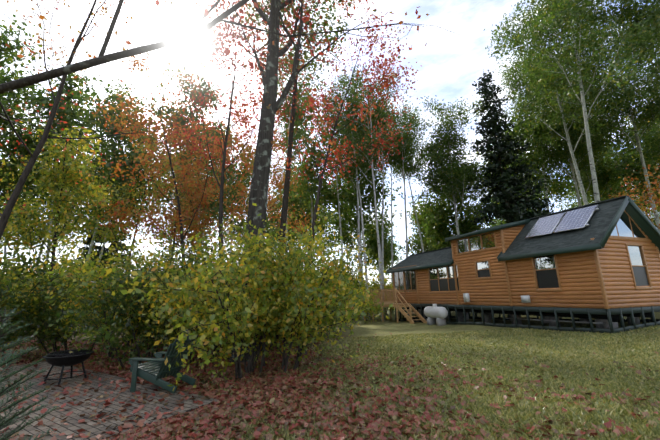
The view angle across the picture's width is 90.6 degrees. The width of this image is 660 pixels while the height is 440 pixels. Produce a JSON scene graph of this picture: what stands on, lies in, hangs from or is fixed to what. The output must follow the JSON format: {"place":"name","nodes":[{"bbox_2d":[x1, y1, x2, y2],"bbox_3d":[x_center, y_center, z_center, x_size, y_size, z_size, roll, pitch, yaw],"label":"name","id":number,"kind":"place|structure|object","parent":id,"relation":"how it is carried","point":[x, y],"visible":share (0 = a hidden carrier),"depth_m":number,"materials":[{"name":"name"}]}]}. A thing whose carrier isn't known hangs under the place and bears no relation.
{"place":"outdoors","nodes":[
{"label":"outdoors","id":0,"kind":"place"},
{"bbox_2d":[0,307,659,439],"bbox_3d":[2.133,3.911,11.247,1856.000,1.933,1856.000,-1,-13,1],"label":"ground","id":1,"kind":"structure","parent":0,"point":[369,328],"depth_m":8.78,"materials":[{"name":"green plant"}]},
{"bbox_2d":[0,271,47,362],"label":"shrub","id":2,"kind":"object","parent":1,"relation":"on","point":[10,337],"visible":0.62,"depth_m":8.97,"materials":[{"name":"green plant"}]},
{"bbox_2d":[0,13,49,187],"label":"aspen tree","id":3,"kind":"object","parent":1,"relation":"on","point":[8,100],"visible":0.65,"depth_m":26.50,"materials":[{"name":"green plant"}]},
{"bbox_2d":[0,117,52,274],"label":"aspen tree","id":4,"kind":"object","parent":1,"relation":"on","point":[4,198],"visible":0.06,"depth_m":28.89,"materials":[{"name":"green plant"}]},
{"bbox_2d":[0,308,57,439],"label":"spruce sapling","id":5,"kind":"object","parent":1,"relation":"on","point":[13,417],"visible":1,"depth_m":2.55,"materials":[{"name":"green plant"}]},
{"bbox_2d":[0,242,86,345],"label":"shrub","id":6,"kind":"object","parent":1,"relation":"on","point":[29,283],"visible":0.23,"depth_m":9.55,"materials":[{"name":"green plant"}]},
{"bbox_2d":[12,186,83,254],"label":"aspen tree","id":7,"kind":"object","parent":1,"relation":"on","point":[36,242],"visible":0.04,"depth_m":45.87,"materials":[{"name":"green plant"}]},
{"bbox_2d":[0,232,101,331],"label":"shrub","id":8,"kind":"object","parent":1,"relation":"on","point":[29,262],"visible":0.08,"depth_m":18.14,"materials":[{"name":"green plant"}]},
{"bbox_2d":[0,64,108,325],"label":"aspen tree","id":9,"kind":"object","parent":1,"relation":"on","point":[40,99],"visible":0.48,"depth_m":26.66,"materials":[{"name":"green plant"}]},
{"bbox_2d":[0,100,116,256],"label":"aspen tree","id":10,"kind":"object","parent":1,"relation":"on","point":[4,184],"visible":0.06,"depth_m":29.85,"materials":[{"name":"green plant"}]},
{"bbox_2d":[0,120,129,343],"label":"maple tree","id":11,"kind":"object","parent":1,"relation":"on","point":[62,208],"visible":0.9,"depth_m":13.83,"materials":[{"name":"green plant"}]},
{"bbox_2d":[74,204,107,315],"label":"spruce tree","id":12,"kind":"object","parent":1,"relation":"on","point":[86,247],"visible":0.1,"depth_m":47.43,"materials":[{"name":"green plant"}]},
{"bbox_2d":[13,238,170,359],"bbox_3d":[-8.204,2.602,10.986,6.308,3.972,4.887,-1,-13,1],"label":"shrub","id":13,"kind":"object","parent":1,"relation":"on","point":[52,333],"visible":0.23,"depth_m":9.92,"materials":[{"name":"green plant"}]},
{"bbox_2d":[0,0,212,239],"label":"overhanging tree","id":14,"kind":"object","parent":1,"relation":"on","point":[9,207],"visible":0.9,"depth_m":9.51,"materials":[{"name":"orange plant"}]},
{"bbox_2d":[0,361,218,439],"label":"patio","id":15,"kind":"structure","parent":1,"relation":"on","point":[73,418],"depth_m":5.21,"materials":[{"name":"brick"}]},
{"bbox_2d":[43,349,93,385],"bbox_3d":[-5.414,3.023,6.740,0.840,0.591,0.840,-1,-13,1],"label":"fire pit","id":16,"kind":"object","parent":15,"relation":"on","point":[64,358],"visible":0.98,"depth_m":6.61,"materials":[{"name":"metal"}]},
{"bbox_2d":[128,335,195,393],"bbox_3d":[-3.130,2.661,6.179,1.034,0.956,0.800,-4,-13,13],"label":"adirondack chair","id":17,"kind":"object","parent":15,"relation":"on","point":[155,371],"visible":0.79,"depth_m":5.96,"materials":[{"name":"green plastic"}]},
{"bbox_2d":[85,193,133,279],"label":"spruce tree","id":18,"kind":"object","parent":1,"relation":"on","point":[105,250],"visible":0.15,"depth_m":41.94,"materials":[{"name":"green plant"}]},
{"bbox_2d":[63,74,171,328],"bbox_3d":[-16.456,-1.998,25.302,7.887,20.101,7.358,6,-15,-29],"label":"aspen tree","id":19,"kind":"object","parent":1,"relation":"on","point":[107,151],"visible":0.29,"depth_m":25.27,"materials":[{"name":"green plant"}]},
{"bbox_2d":[33,215,213,359],"bbox_3d":[-5.670,2.103,10.152,4.050,4.271,5.289,-12,-17,41],"label":"shrub","id":20,"kind":"object","parent":1,"relation":"on","point":[78,270],"visible":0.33,"depth_m":9.14,"materials":[{"name":"green plant"}]},
{"bbox_2d":[85,79,163,282],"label":"aspen tree","id":21,"kind":"object","parent":1,"relation":"on","point":[131,91],"visible":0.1,"depth_m":34.08,"materials":[{"name":"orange plant"}]},
{"bbox_2d":[83,141,204,270],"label":"maple tree","id":22,"kind":"object","parent":1,"relation":"on","point":[136,194],"visible":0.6,"depth_m":23.01,"materials":[{"name":"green plant"}]},
{"bbox_2d":[50,229,239,369],"bbox_3d":[-4.775,2.135,9.302,3.681,4.003,5.250,-8,-15,27],"label":"shrub","id":23,"kind":"object","parent":1,"relation":"on","point":[119,328],"visible":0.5,"depth_m":8.24,"materials":[{"name":"green plant"}]},
{"bbox_2d":[81,49,251,274],"bbox_3d":[-6.646,-1.228,16.001,8.059,13.773,7.756,-1,-13,1],"label":"maple tree","id":24,"kind":"object","parent":1,"relation":"on","point":[181,218],"visible":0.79,"depth_m":14.98,"materials":[{"name":"orange plant"}]},
{"bbox_2d":[108,83,232,259],"bbox_3d":[-14.488,-1.638,30.119,9.451,21.652,10.346,-1,-13,1],"label":"aspen tree","id":25,"kind":"object","parent":1,"relation":"on","point":[181,124],"visible":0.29,"depth_m":30.12,"materials":[{"name":"orange plant"}]},
{"bbox_2d":[111,254,237,362],"bbox_3d":[-3.715,2.508,9.322,4.536,3.030,4.027,-13,-17,41],"label":"shrub","id":26,"kind":"object","parent":1,"relation":"on","point":[155,301],"visible":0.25,"depth_m":7.98,"materials":[{"name":"green plant"}]},
{"bbox_2d":[110,237,239,347],"bbox_3d":[-4.966,2.628,12.850,5.861,4.559,5.642,-9,-15,29],"label":"shrub","id":27,"kind":"object","parent":1,"relation":"on","point":[187,255],"visible":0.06,"depth_m":11.85,"materials":[{"name":"green plant"}]},
{"bbox_2d":[131,153,231,259],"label":"maple tree","id":28,"kind":"object","parent":1,"relation":"on","point":[197,201],"visible":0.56,"depth_m":20.05,"materials":[{"name":"orange plant"}]},
{"bbox_2d":[167,175,215,250],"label":"aspen tree","id":29,"kind":"object","parent":1,"relation":"on","point":[189,232],"visible":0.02,"depth_m":52.51,"materials":[{"name":"orange plant"}]},
{"bbox_2d":[149,63,247,266],"bbox_3d":[-12.287,-3.707,31.726,9.625,26.342,9.659,-11,-16,36],"label":"aspen tree","id":30,"kind":"object","parent":1,"relation":"on","point":[205,96],"visible":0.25,"depth_m":32.59,"materials":[{"name":"orange plant"}]},
{"bbox_2d":[160,144,236,259],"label":"aspen tree","id":31,"kind":"object","parent":1,"relation":"on","point":[215,196],"visible":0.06,"depth_m":43.25,"materials":[{"name":"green plant"}]},
{"bbox_2d":[173,120,237,257],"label":"aspen tree","id":32,"kind":"object","parent":1,"relation":"on","point":[214,171],"depth_m":41.36,"materials":[{"name":"orange plant"}]},
{"bbox_2d":[81,203,352,389],"bbox_3d":[-1.636,1.505,7.619,4.437,4.109,6.328,-1,-13,1],"label":"shrub","id":33,"kind":"object","parent":1,"relation":"on","point":[237,314],"visible":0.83,"depth_m":6.50,"materials":[{"name":"green plant"}]},
{"bbox_2d":[0,0,458,217],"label":"overhanging tree","id":34,"kind":"object","parent":1,"relation":"on","point":[16,84],"visible":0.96,"depth_m":5.34,"materials":[{"name":"orange plant"}]},
{"bbox_2d":[193,141,272,252],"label":"aspen tree","id":35,"kind":"object","parent":1,"relation":"on","point":[243,220],"visible":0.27,"depth_m":35.61,"materials":[{"name":"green plant"}]},
{"bbox_2d":[154,0,315,353],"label":"red maple tree","id":36,"kind":"object","parent":1,"relation":"on","point":[224,147],"visible":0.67,"depth_m":12.36,"materials":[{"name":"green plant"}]},
{"bbox_2d":[205,132,297,256],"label":"maple tree","id":37,"kind":"object","parent":1,"relation":"on","point":[224,210],"visible":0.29,"depth_m":26.81,"materials":[{"name":"orange plant"}]},
{"bbox_2d":[194,102,311,254],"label":"maple tree","id":38,"kind":"object","parent":1,"relation":"on","point":[271,202],"visible":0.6,"depth_m":19.73,"materials":[{"name":"orange plant"}]},
{"bbox_2d":[264,194,280,253],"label":"aspen tree","id":39,"kind":"object","parent":1,"relation":"on","point":[272,223],"visible":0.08,"depth_m":57.04,"materials":[{"name":"green plant"}]},
{"bbox_2d":[266,184,304,246],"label":"aspen tree","id":40,"kind":"object","parent":1,"relation":"on","point":[293,208],"visible":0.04,"depth_m":57.13,"materials":[{"name":"green plant"}]},
{"bbox_2d":[193,0,383,362],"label":"tree","id":41,"kind":"object","parent":1,"relation":"on","point":[260,177],"visible":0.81,"depth_m":10.78,"materials":[{"name":"brown plant"}]},
{"bbox_2d":[258,47,321,250],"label":"birch tree","id":42,"kind":"object","parent":1,"relation":"on","point":[302,120],"visible":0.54,"depth_m":23.97,"materials":[{"name":"green plant"}]},
{"bbox_2d":[234,0,359,347],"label":"maple tree","id":43,"kind":"object","parent":1,"relation":"on","point":[287,180],"visible":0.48,"depth_m":13.74,"materials":[{"name":"red plant"}]},
{"bbox_2d":[204,205,392,371],"bbox_3d":[-0.859,1.527,8.093,3.448,4.178,5.248,11,-18,-43],"label":"shrub","id":44,"kind":"object","parent":1,"relation":"on","point":[316,301],"visible":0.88,"depth_m":7.29,"materials":[{"name":"green plant"}]},
{"bbox_2d":[272,165,329,258],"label":"aspen tree","id":45,"kind":"object","parent":1,"relation":"on","point":[289,238],"visible":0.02,"depth_m":43.62,"materials":[{"name":"green plant"}]},
{"bbox_2d":[272,175,332,253],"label":"aspen tree","id":46,"kind":"object","parent":1,"relation":"on","point":[297,216],"visible":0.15,"depth_m":41.78,"materials":[{"name":"green plant"}]},
{"bbox_2d":[272,248,336,348],"bbox_3d":[-1.630,2.635,11.320,3.714,3.684,5.776,-8,-15,28],"label":"shrub","id":47,"kind":"object","parent":1,"relation":"on","point":[298,329],"depth_m":11.35,"materials":[{"name":"green plant"}]},
{"bbox_2d":[279,74,345,263],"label":"aspen tree","id":48,"kind":"object","parent":1,"relation":"on","point":[310,199],"visible":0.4,"depth_m":33.98,"materials":[{"name":"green plant"}]},
{"bbox_2d":[309,196,339,258],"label":"aspen tree","id":49,"kind":"object","parent":1,"relation":"on","point":[329,240],"visible":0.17,"depth_m":60.51,"materials":[{"name":"green plant"}]},
{"bbox_2d":[298,56,358,269],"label":"birch tree","id":50,"kind":"object","parent":1,"relation":"on","point":[326,124],"visible":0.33,"depth_m":32.83,"materials":[{"name":"green plant"}]},
{"bbox_2d":[288,274,368,335],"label":"shrub","id":51,"kind":"object","parent":1,"relation":"on","point":[344,306],"visible":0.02,"depth_m":15.42,"materials":[{"name":"green plant"}]},
{"bbox_2d":[0,332,659,439],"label":"fallen leaves","id":52,"kind":"object","parent":1,"relation":"on","point":[160,428],"visible":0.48,"depth_m":5.00,"materials":[{"name":"brown plant"}]},
{"bbox_2d":[314,245,364,309],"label":"shrub","id":53,"kind":"object","parent":1,"relation":"on","point":[352,269],"visible":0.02,"depth_m":28.87,"materials":[{"name":"green plant"}]},
{"bbox_2d":[315,172,365,259],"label":"aspen tree","id":54,"kind":"object","parent":1,"relation":"on","point":[345,240],"visible":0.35,"depth_m":44.23,"materials":[{"name":"green plant"}]},
{"bbox_2d":[309,67,381,319],"bbox_3d":[1.465,-2.736,30.121,6.854,23.000,5.544,0,-13,-7],"label":"birch tree","id":55,"kind":"object","parent":1,"relation":"on","point":[341,132],"visible":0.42,"depth_m":30.55,"materials":[{"name":"green plant"}]},
{"bbox_2d":[271,12,421,354],"bbox_3d":[0.847,-1.975,11.648,5.572,12.784,5.101,-1,-13,1],"label":"red maple tree","id":56,"kind":"object","parent":1,"relation":"on","point":[371,88],"visible":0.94,"depth_m":11.78,"materials":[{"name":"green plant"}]},
{"bbox_2d":[329,271,366,329],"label":"shrub","id":57,"kind":"object","parent":1,"relation":"on","point":[349,300],"depth_m":17.87,"materials":[{"name":"green plant"}]},
{"bbox_2d":[316,81,391,318],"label":"birch tree","id":58,"kind":"object","parent":1,"relation":"on","point":[352,169],"visible":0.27,"depth_m":30.05,"materials":[{"name":"green plant"}]},
{"bbox_2d":[337,81,371,270],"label":"birch tree","id":59,"kind":"object","parent":1,"relation":"on","point":[347,133],"visible":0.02,"depth_m":35.81,"materials":[{"name":"red plant"}]},
{"bbox_2d":[321,71,390,314],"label":"birch tree","id":60,"kind":"object","parent":1,"relation":"on","point":[349,78],"visible":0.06,"depth_m":35.05,"materials":[{"name":"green plant"}]},
{"bbox_2d":[307,135,407,315],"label":"aspen tree","id":61,"kind":"object","parent":1,"relation":"on","point":[349,197],"visible":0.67,"depth_m":31.90,"materials":[{"name":"green plant"}]},
{"bbox_2d":[313,63,404,320],"bbox_3d":[2.734,-3.407,27.493,8.045,23.076,5.940,-1,-13,1],"label":"birch tree","id":62,"kind":"object","parent":1,"relation":"on","point":[353,139],"visible":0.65,"depth_m":27.59,"materials":[{"name":"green plant"}]},
{"bbox_2d":[336,273,382,325],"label":"shrub","id":63,"kind":"object","parent":1,"relation":"on","point":[370,310],"visible":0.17,"depth_m":21.87,"materials":[{"name":"green plant"}]},
{"bbox_2d":[349,275,377,319],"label":"shrub","id":64,"kind":"object","parent":1,"relation":"on","point":[359,292],"visible":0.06,"depth_m":26.66,"materials":[{"name":"green plant"}]},
{"bbox_2d":[357,108,389,276],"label":"birch tree","id":65,"kind":"object","parent":1,"relation":"on","point":[360,220],"visible":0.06,"depth_m":38.23,"materials":[{"name":"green plant"}]},
{"bbox_2d":[354,269,394,315],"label":"shrub","id":66,"kind":"object","parent":1,"relation":"on","point":[388,286],"visible":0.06,"depth_m":31.00,"materials":[{"name":"green plant"}]},
{"bbox_2d":[354,214,404,284],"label":"aspen tree","id":67,"kind":"object","parent":1,"relation":"on","point":[370,241],"visible":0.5,"depth_m":45.98,"materials":[{"name":"green plant"}]},
{"bbox_2d":[366,219,400,275],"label":"aspen tree","id":68,"kind":"object","parent":1,"relation":"on","point":[388,250],"visible":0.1,"depth_m":60.13,"materials":[{"name":"green plant"}]},
{"bbox_2d":[360,79,411,288],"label":"birch tree","id":69,"kind":"object","parent":1,"relation":"on","point":[371,102],"visible":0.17,"depth_m":31.82,"materials":[{"name":"green plant"}]},
{"bbox_2d":[363,288,426,323],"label":"deck and stairs","id":70,"kind":"structure","parent":1,"relation":"on","point":[391,298],"depth_m":21.54,"materials":[{"name":"brown wood"}]},
{"bbox_2d":[375,104,416,313],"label":"birch tree","id":71,"kind":"object","parent":1,"relation":"on","point":[396,174],"visible":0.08,"depth_m":35.99,"materials":[{"name":"green plant"}]},
{"bbox_2d":[376,103,430,315],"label":"birch tree","id":72,"kind":"object","parent":1,"relation":"on","point":[404,152],"visible":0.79,"depth_m":32.66,"materials":[{"name":"green plant"}]},
{"bbox_2d":[382,108,426,251],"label":"birch tree","id":73,"kind":"object","parent":1,"relation":"on","point":[410,166],"visible":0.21,"depth_m":35.95,"materials":[{"name":"green plant"}]},
{"bbox_2d":[388,95,426,228],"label":"birch tree","id":74,"kind":"object","parent":1,"relation":"on","point":[415,109],"visible":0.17,"depth_m":38.26,"materials":[{"name":"green plant"}]},
{"bbox_2d":[393,193,450,257],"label":"aspen tree","id":75,"kind":"object","parent":1,"relation":"on","point":[417,244],"visible":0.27,"depth_m":40.05,"materials":[{"name":"green plant"}]},
{"bbox_2d":[424,304,447,325],"bbox_3d":[5.866,5.249,18.156,0.620,1.164,1.630,4,-14,-21],"label":"propane tank","id":76,"kind":"object","parent":1,"relation":"on","point":[433,313],"visible":0.98,"depth_m":17.79,"materials":[{"name":"metal"}]},
{"bbox_2d":[411,192,464,250],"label":"aspen tree","id":77,"kind":"object","parent":1,"relation":"on","point":[439,242],"visible":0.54,"depth_m":34.30,"materials":[{"name":"green plant"}]},
{"bbox_2d":[404,94,500,313],"bbox_3d":[11.228,-2.039,29.061,8.510,20.306,6.917,-9,-15,30],"label":"aspen tree","id":78,"kind":"object","parent":1,"relation":"on","point":[437,152],"visible":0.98,"depth_m":29.09,"materials":[{"name":"green plant"}]},
{"bbox_2d":[421,156,495,245],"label":"aspen tree","id":79,"kind":"object","parent":1,"relation":"on","point":[468,226],"visible":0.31,"depth_m":32.36,"materials":[{"name":"green plant"}]},
{"bbox_2d":[461,70,554,228],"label":"tall spruce tree","id":80,"kind":"object","parent":1,"relation":"on","point":[513,205],"visible":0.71,"depth_m":26.78,"materials":[{"name":"green plant"}]},
{"bbox_2d":[469,101,557,222],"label":"aspen tree","id":81,"kind":"object","parent":1,"relation":"on","point":[515,133],"visible":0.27,"depth_m":32.37,"materials":[{"name":"green plant"}]},
{"bbox_2d":[486,190,542,226],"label":"aspen tree","id":82,"kind":"object","parent":1,"relation":"on","point":[499,222],"visible":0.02,"depth_m":45.86,"materials":[{"name":"green plant"}]},
{"bbox_2d":[395,303,659,333],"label":"foundation","id":83,"kind":"object","parent":1,"relation":"on","point":[606,320],"visible":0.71,"depth_m":13.40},
{"bbox_2d":[397,225,659,308],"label":"cabin log walls","id":84,"kind":"structure","parent":1,"relation":"on","point":[579,281],"depth_m":12.73,"materials":[{"name":"brown wood"}]},
{"bbox_2d":[394,212,648,290],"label":"windows","id":85,"kind":"structure","parent":84,"relation":"in","point":[547,278],"depth_m":13.62,"materials":[{"name":"clear glass"}]},
{"bbox_2d":[386,195,659,273],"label":"cabin roof","id":86,"kind":"structure","parent":84,"relation":"on","point":[603,221],"depth_m":13.01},
{"bbox_2d":[525,204,598,237],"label":"solar panels","id":87,"kind":"object","parent":86,"relation":"on","point":[574,219],"visible":1,"depth_m":13.57,"materials":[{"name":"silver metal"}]},
{"bbox_2d":[392,210,659,308],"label":"cabin trim frames","id":88,"kind":"structure","parent":84,"relation":"attached to","point":[601,280],"depth_m":14.54,"materials":[{"name":"brown wood"}]},
{"bbox_2d":[508,120,586,210],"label":"aspen tree","id":89,"kind":"object","parent":1,"relation":"on","point":[556,190],"visible":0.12,"depth_m":36.08,"materials":[{"name":"green plant"}]},
{"bbox_2d":[494,51,604,209],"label":"aspen tree","id":90,"kind":"object","parent":1,"relation":"on","point":[515,85],"visible":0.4,"depth_m":32.79,"materials":[{"name":"green plant"}]},
{"bbox_2d":[520,64,602,191],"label":"aspen tree","id":91,"kind":"object","parent":1,"relation":"on","point":[585,172],"visible":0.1,"depth_m":33.26,"materials":[{"name":"green plant"}]},
{"bbox_2d":[515,58,621,205],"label":"aspen tree","id":92,"kind":"object","parent":1,"relation":"on","point":[556,137],"visible":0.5,"depth_m":29.84,"materials":[{"name":"green plant"}]},
{"bbox_2d":[487,0,652,204],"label":"aspen tree","id":93,"kind":"object","parent":1,"relation":"on","point":[533,109],"visible":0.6,"depth_m":26.22,"materials":[{"name":"green plant"}]},
{"bbox_2d":[484,0,659,202],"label":"aspen tree","id":94,"kind":"object","parent":1,"relation":"on","point":[556,13],"visible":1,"depth_m":20.28,"materials":[{"name":"green plant"}]},
{"bbox_2d":[555,174,593,211],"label":"aspen tree","id":95,"kind":"object","parent":1,"relation":"on","point":[574,206],"visible":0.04,"depth_m":56.16,"materials":[{"name":"green plant"}]},
{"bbox_2d":[560,119,643,202],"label":"aspen tree","id":96,"kind":"object","parent":1,"relation":"on","point":[605,181],"visible":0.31,"depth_m":34.33,"materials":[{"name":"green plant"}]},
{"bbox_2d":[552,127,655,206],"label":"aspen tree","id":97,"kind":"object","parent":1,"relation":"on","point":[589,196],"visible":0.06,"depth_m":39.41,"materials":[{"name":"green plant"}]},
{"bbox_2d":[553,0,659,230],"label":"aspen tree","id":98,"kind":"object","parent":1,"relation":"on","point":[650,107],"visible":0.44,"depth_m":26.38,"materials":[{"name":"green plant"}]},
{"bbox_2d":[583,138,642,204],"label":"aspen tree","id":99,"kind":"object","parent":1,"relation":"on","point":[624,177],"visible":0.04,"depth_m":44.43,"materials":[{"name":"green plant"}]},
{"bbox_2d":[596,0,659,125],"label":"aspen tree","id":100,"kind":"object","parent":1,"relation":"on","point":[653,12],"visible":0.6,"depth_m":20.84,"materials":[{"name":"green plant"}]},
{"bbox_2d":[603,144,652,214],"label":"aspen tree","id":101,"kind":"object","parent":1,"relation":"on","point":[623,178],"visible":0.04,"depth_m":45.24,"materials":[{"name":"green plant"}]},
{"bbox_2d":[601,155,659,228],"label":"orange tree","id":102,"kind":"object","parent":1,"relation":"on","point":[650,192],"visible":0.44,"depth_m":22.29,"materials":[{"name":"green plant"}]},
{"bbox_2d":[604,102,659,204],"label":"aspen tree","id":103,"kind":"object","parent":1,"relation":"on","point":[651,156],"visible":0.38,"depth_m":32.88,"materials":[{"name":"green plant"}]},
{"bbox_2d":[610,3,659,148],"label":"aspen tree","id":104,"kind":"object","parent":1,"relation":"on","point":[656,132],"visible":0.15,"depth_m":29.22,"materials":[{"name":"green plant"}]},
{"bbox_2d":[622,109,659,215],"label":"aspen tree","id":105,"kind":"object","parent":1,"relation":"on","point":[651,178],"visible":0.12,"depth_m":38.08,"materials":[{"name":"green plant"}]},
{"bbox_2d":[625,149,659,227],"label":"aspen tree","id":106,"kind":"object","parent":1,"relation":"on","point":[651,218],"visible":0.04,"depth_m":54.97,"materials":[{"name":"green plant"}]},
{"bbox_2d":[0,0,659,295],"label":"sky","id":107,"kind":"structure","parent":0,"point":[451,62],"materials":[{"name":"white"}]},
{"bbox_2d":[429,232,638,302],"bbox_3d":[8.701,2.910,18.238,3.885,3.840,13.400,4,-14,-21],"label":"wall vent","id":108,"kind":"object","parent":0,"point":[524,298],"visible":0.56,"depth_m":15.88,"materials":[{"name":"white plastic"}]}
]}

